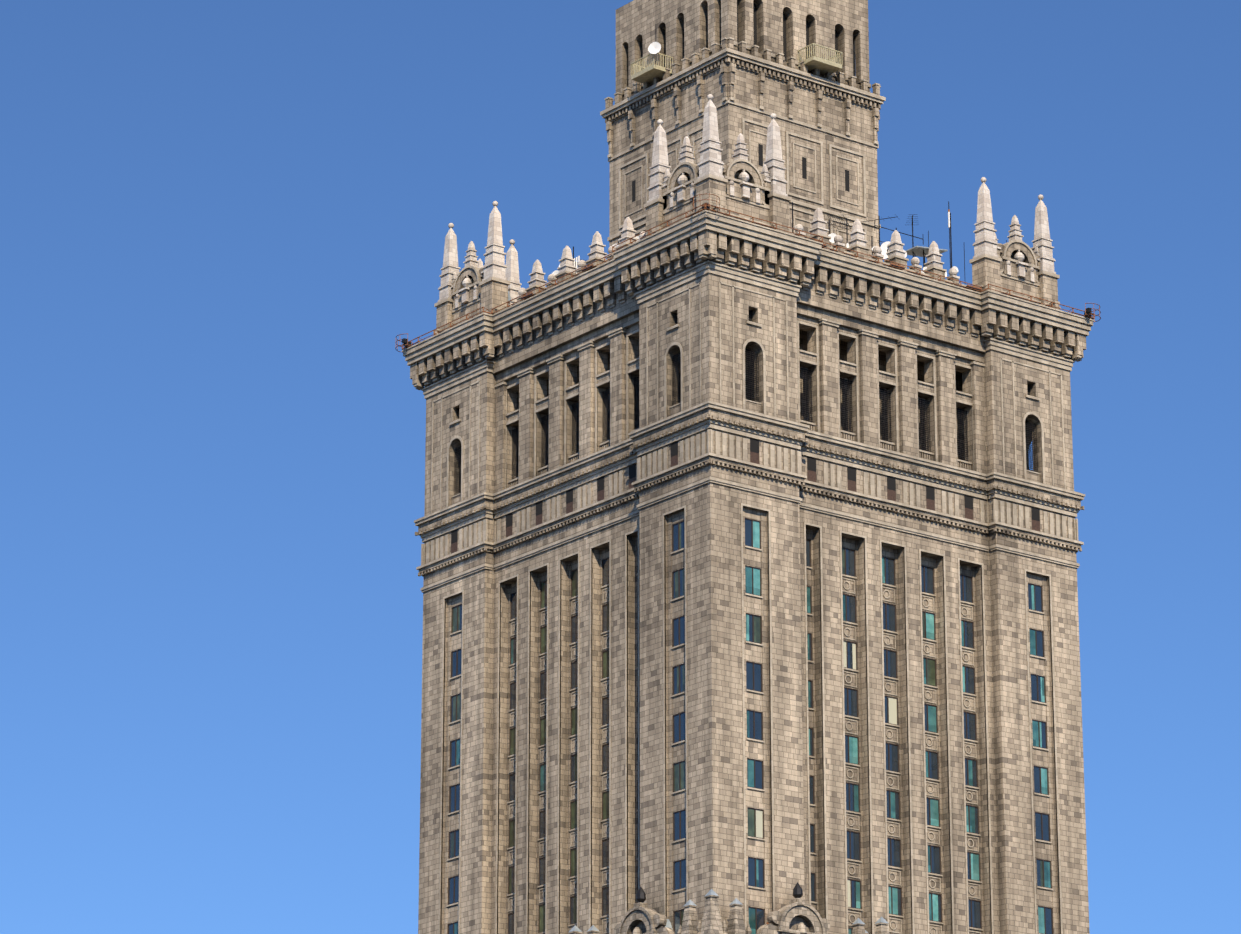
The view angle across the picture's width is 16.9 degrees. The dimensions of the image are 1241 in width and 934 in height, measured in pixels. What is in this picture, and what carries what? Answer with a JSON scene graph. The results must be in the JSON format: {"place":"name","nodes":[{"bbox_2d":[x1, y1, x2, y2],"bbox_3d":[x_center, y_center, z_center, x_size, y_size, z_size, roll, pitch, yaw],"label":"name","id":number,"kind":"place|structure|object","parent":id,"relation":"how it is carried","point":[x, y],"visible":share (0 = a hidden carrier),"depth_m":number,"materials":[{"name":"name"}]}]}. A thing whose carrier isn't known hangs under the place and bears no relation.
{"place":"outdoors","nodes":[
{"label":"outdoors","id":0,"kind":"place"},
{"bbox_2d":[0,0,1240,933],"label":"sky","id":1,"kind":"structure","parent":0,"point":[222,222],"materials":[{"name":"blue"}]},
{"bbox_2d":[402,0,1091,933],"bbox_3d":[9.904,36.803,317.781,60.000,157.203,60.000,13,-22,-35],"label":"palace","id":2,"kind":"structure","parent":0,"point":[678,30],"depth_m":314.93,"materials":[{"name":"beige stone"}]},
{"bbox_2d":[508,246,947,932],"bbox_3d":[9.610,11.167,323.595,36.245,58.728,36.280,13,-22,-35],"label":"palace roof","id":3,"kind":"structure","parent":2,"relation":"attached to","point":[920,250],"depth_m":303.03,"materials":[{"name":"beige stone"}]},
{"bbox_2d":[568,895,888,933],"bbox_3d":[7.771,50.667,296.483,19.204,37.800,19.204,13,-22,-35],"label":"parapet","id":4,"kind":"structure","parent":2,"relation":"on","point":[797,916],"depth_m":294.92,"materials":[{"name":"stone"}]},
{"bbox_2d":[631,43,842,84],"bbox_3d":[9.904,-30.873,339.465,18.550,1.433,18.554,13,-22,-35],"label":"balcony","id":5,"kind":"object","parent":2,"relation":"attached to","point":[833,64],"visible":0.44,"depth_m":334.17,"materials":[{"name":"beige metal"}]},
{"bbox_2d":[451,451,1039,553],"bbox_3d":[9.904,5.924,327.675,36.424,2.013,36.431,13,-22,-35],"label":"windows","id":6,"kind":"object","parent":2,"relation":"attached to","point":[811,476],"visible":0.1,"depth_m":314.69,"materials":[{"name":"black glass"}]},
{"bbox_2d":[454,349,1037,494],"bbox_3d":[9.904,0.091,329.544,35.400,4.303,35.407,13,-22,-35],"label":"windows","id":7,"kind":"structure","parent":2,"relation":"attached to","point":[1030,459],"depth_m":317.56,"materials":[{"name":"black glass"}]},
{"bbox_2d":[402,37,1093,933],"bbox_3d":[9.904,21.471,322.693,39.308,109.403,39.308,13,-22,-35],"label":"palace trim","id":8,"kind":"structure","parent":2,"relation":"attached to","point":[678,233],"depth_m":315.10,"materials":[{"name":"beige stone"}]},
{"bbox_2d":[395,194,1100,923],"bbox_3d":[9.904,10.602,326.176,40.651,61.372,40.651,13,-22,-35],"label":"cornice","id":9,"kind":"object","parent":2,"relation":"attached to","point":[751,222],"visible":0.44,"depth_m":320.08,"materials":[{"name":"beige stone"}]},
{"bbox_2d":[447,518,1052,933],"bbox_3d":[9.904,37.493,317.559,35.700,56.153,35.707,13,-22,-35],"label":"windows","id":10,"kind":"structure","parent":2,"relation":"attached to","point":[761,740],"depth_m":310.72,"materials":[{"name":"black glass"}]},
{"bbox_2d":[454,566,1050,933],"bbox_3d":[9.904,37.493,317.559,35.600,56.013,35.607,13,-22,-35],"label":"window panes","id":11,"kind":"object","parent":2,"relation":"attached to","point":[750,763],"visible":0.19,"depth_m":312.32,"materials":[{"name":"glass"}]},
{"bbox_2d":[552,42,957,276],"bbox_3d":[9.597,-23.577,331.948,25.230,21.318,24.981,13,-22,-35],"label":"satellite dishes","id":12,"kind":"object","parent":2,"relation":"attached to","point":[654,47],"visible":0.23,"depth_m":326.58,"materials":[{"name":"white metal"}]},
{"bbox_2d":[756,641,896,906],"bbox_3d":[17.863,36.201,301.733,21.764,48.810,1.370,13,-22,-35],"label":"window blinds","id":13,"kind":"object","parent":2,"relation":"attached to","point":[892,720],"visible":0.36,"depth_m":308.94,"materials":[{"name":"beige fabric"}]},
{"bbox_2d":[746,521,1047,933],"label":"window","id":14,"kind":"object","parent":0,"point":[853,752],"visible":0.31,"depth_m":310.38,"materials":[{"name":"glass"}]}
]}

